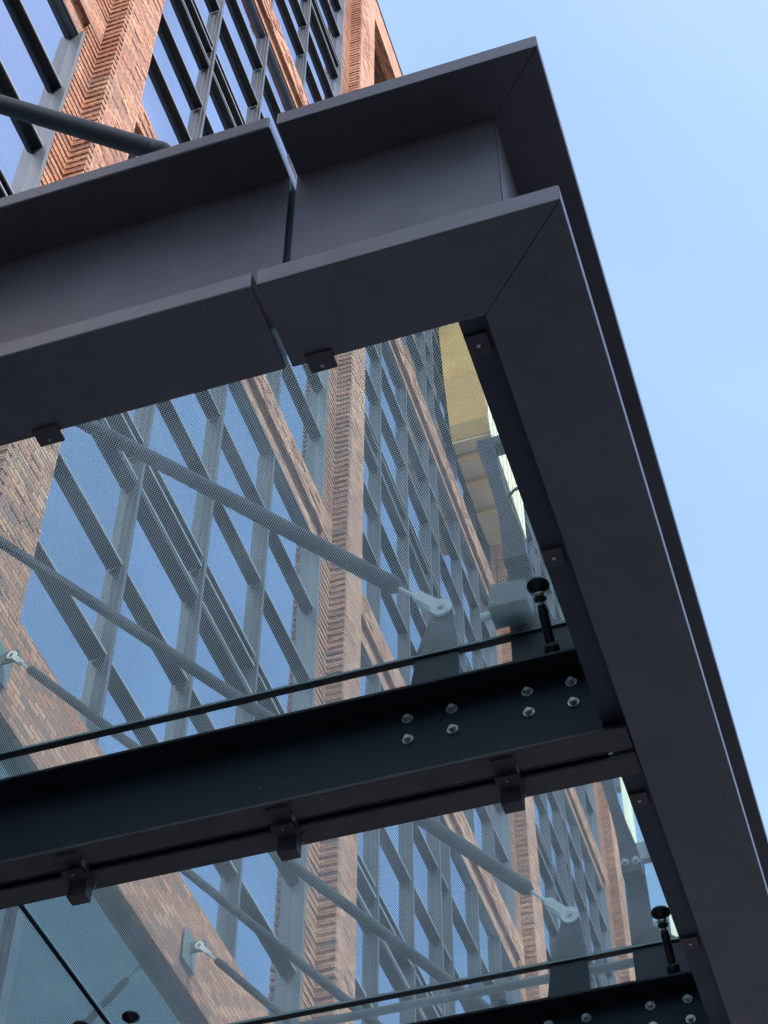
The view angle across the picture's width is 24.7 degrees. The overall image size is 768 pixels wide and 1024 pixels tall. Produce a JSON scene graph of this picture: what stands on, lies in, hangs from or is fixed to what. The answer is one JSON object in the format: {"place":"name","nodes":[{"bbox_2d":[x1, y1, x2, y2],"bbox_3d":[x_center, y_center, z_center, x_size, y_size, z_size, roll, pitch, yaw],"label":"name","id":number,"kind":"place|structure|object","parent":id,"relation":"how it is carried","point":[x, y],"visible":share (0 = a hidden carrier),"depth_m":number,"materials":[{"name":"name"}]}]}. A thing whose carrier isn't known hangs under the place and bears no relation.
{"place":"outdoors","nodes":[
{"label":"outdoors","id":0,"kind":"place"},
{"bbox_2d":[0,0,635,1023],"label":"brick office building","id":1,"kind":"structure","parent":0,"point":[172,72],"depth_m":23.02,"materials":[{"name":"orange brick"}]},
{"bbox_2d":[0,0,84,197],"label":"window","id":2,"kind":"structure","parent":1,"relation":"in","point":[41,43],"depth_m":19.29,"materials":[{"name":"blue glass"}]},
{"bbox_2d":[0,94,170,155],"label":"tie rod","id":3,"kind":"object","parent":1,"relation":"attached to","point":[131,143],"visible":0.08,"depth_m":6.16,"materials":[{"name":"paint"}]},
{"bbox_2d":[19,154,320,1023],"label":"window","id":4,"kind":"structure","parent":1,"relation":"in","point":[130,156],"depth_m":19.93,"materials":[{"name":"blue glass"}]},
{"bbox_2d":[141,0,328,501],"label":"window","id":5,"kind":"structure","parent":1,"relation":"in","point":[214,68],"depth_m":27.55,"materials":[{"name":"blue glass"}]},
{"bbox_2d":[181,926,294,1023],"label":"tie rod","id":6,"kind":"object","parent":1,"relation":"attached to","point":[226,969],"visible":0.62,"depth_m":16.17,"materials":[{"name":"paint"}]},
{"bbox_2d":[0,640,492,1009],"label":"tie rod","id":7,"kind":"object","parent":1,"relation":"attached to","point":[349,908],"visible":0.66,"depth_m":11.20,"materials":[{"name":"paint"}]},
{"bbox_2d":[76,421,454,616],"bbox_3d":[-2.027,-0.716,9.209,4.830,5.288,0.300,-14,-52,12],"label":"tie rod","id":8,"kind":"object","parent":1,"relation":"attached to","point":[310,544],"visible":0.73,"depth_m":7.47,"materials":[{"name":"silver metal"}]},
{"bbox_2d":[0,549,641,909],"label":"cross beam","id":9,"kind":"structure","parent":8,"relation":"attached to","point":[441,734],"depth_m":6.27,"materials":[{"name":"metal"}]},
{"bbox_2d":[0,322,679,1023],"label":"glass roof","id":10,"kind":"structure","parent":9,"relation":"attached to","point":[248,700],"depth_m":6.61,"materials":[{"name":"glass"}]},
{"bbox_2d":[291,958,633,1023],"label":"conduit","id":11,"kind":"object","parent":10,"relation":"on","point":[465,996],"visible":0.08,"depth_m":8.08,"materials":[{"name":"metal"}]},
{"bbox_2d":[477,435,529,570],"bbox_3d":[0.658,-0.092,7.008,0.550,0.780,0.064,-14,-52,12],"label":"bracket arm","id":12,"kind":"object","parent":9,"relation":"attached to","point":[506,523],"visible":0.42,"depth_m":6.95},
{"bbox_2d":[507,487,517,499],"bbox_3d":[0.518,-0.003,6.987,0.069,0.287,0.014,-14,-52,12],"label":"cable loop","id":13,"kind":"object","parent":12,"relation":"attached to","point":[512,492],"visible":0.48,"depth_m":7.07,"materials":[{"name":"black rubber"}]},
{"bbox_2d":[480,579,534,628],"bbox_3d":[0.452,0.343,6.534,0.190,0.123,0.124,-14,-52,12],"label":"junction box","id":14,"kind":"object","parent":9,"relation":"attached to","point":[508,613],"visible":0.73,"depth_m":6.49,"materials":[{"name":"silver metal"}]},
{"bbox_2d":[257,36,767,1023],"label":"corner fascia frame","id":15,"kind":"object","parent":9,"relation":"attached to","point":[437,196],"visible":0.95,"depth_m":5.32,"materials":[{"name":"paint"}]},
{"bbox_2d":[0,117,296,446],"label":"side fascia beam","id":16,"kind":"structure","parent":15,"relation":"attached to","point":[128,285],"depth_m":5.32,"materials":[{"name":"metal"}]},
{"bbox_2d":[526,576,559,653],"bbox_3d":[0.576,0.384,6.274,0.086,0.237,0.214,-14,-52,12],"label":"glass fixing","id":17,"kind":"object","parent":9,"relation":"on","point":[537,587],"visible":0.97,"depth_m":6.27,"materials":[{"name":"black metal"}]},
{"bbox_2d":[179,869,382,1023],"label":"tie rod","id":18,"kind":"object","parent":1,"relation":"attached to","point":[273,941],"depth_m":13.56,"materials":[{"name":"paint"}]},
{"bbox_2d":[0,535,580,923],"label":"tie rod","id":19,"kind":"object","parent":1,"relation":"attached to","point":[449,837],"visible":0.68,"depth_m":9.85,"materials":[{"name":"paint"}]},
{"bbox_2d":[408,861,709,1023],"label":"cross beam","id":20,"kind":"structure","parent":19,"relation":"attached to","point":[654,992],"depth_m":7.55,"materials":[{"name":"metal"}]},
{"bbox_2d":[73,1020,88,1023],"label":"glass fixing","id":21,"kind":"object","parent":20,"relation":"on","point":[80,1022],"visible":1,"depth_m":8.05,"materials":[{"name":"black metal"}]},
{"bbox_2d":[122,1010,139,1023],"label":"glass fixing","id":22,"kind":"object","parent":20,"relation":"on","point":[130,1017],"visible":1,"depth_m":8.00,"materials":[{"name":"black metal"}]},
{"bbox_2d":[601,752,644,881],"bbox_3d":[1.277,1.359,8.213,0.550,0.780,0.084,-14,-52,12],"label":"bracket arm","id":23,"kind":"object","parent":20,"relation":"attached to","point":[622,836],"visible":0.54,"depth_m":8.07},
{"bbox_2d":[651,905,679,973],"bbox_3d":[1.209,1.839,7.483,0.086,0.237,0.214,-14,-52,12],"label":"glass fixing","id":24,"kind":"object","parent":20,"relation":"on","point":[660,914],"visible":0.97,"depth_m":7.48,"materials":[{"name":"black metal"}]},
{"bbox_2d":[270,0,344,103],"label":"window","id":25,"kind":"structure","parent":1,"relation":"in","point":[312,30],"depth_m":36.76,"materials":[{"name":"blue glass"}]},
{"bbox_2d":[355,640,521,1023],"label":"window","id":26,"kind":"structure","parent":1,"relation":"in","point":[368,676],"depth_m":27.33,"materials":[{"name":"blue glass"}]},
{"bbox_2d":[362,342,516,929],"bbox_3d":[0.901,1.480,34.411,0.205,9.416,10.100,-14,-52,12],"label":"window","id":27,"kind":"structure","parent":1,"relation":"in","point":[373,401],"depth_m":34.58,"materials":[{"name":"blue glass"}]},
{"bbox_2d":[401,328,491,573],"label":"window","id":28,"kind":"structure","parent":1,"relation":"in","point":[431,397],"depth_m":41.17,"materials":[{"name":"blue glass"}]},
{"bbox_2d":[438,323,525,544],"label":"timber clad bay","id":29,"kind":"object","parent":1,"relation":"attached to","point":[481,470],"visible":0.3,"depth_m":41.83,"materials":[{"name":"beige wood"}]},
{"bbox_2d":[523,504,601,857],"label":"window","id":30,"kind":"structure","parent":1,"relation":"in","point":[534,559],"depth_m":51.12,"materials":[{"name":"blue glass"}]},
{"bbox_2d":[533,790,616,988],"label":"window","id":31,"kind":"structure","parent":1,"relation":"in","point":[561,791],"depth_m":43.23,"materials":[{"name":"blue glass"}]},
{"bbox_2d":[377,0,767,836],"label":"sky","id":32,"kind":"structure","parent":0,"point":[662,105],"materials":[{"name":"blue"}]},
{"bbox_2d":[614,777,677,936],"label":"glass tower","id":33,"kind":"structure","parent":0,"point":[645,861],"depth_m":75.02,"materials":[{"name":"glass"}]}
]}

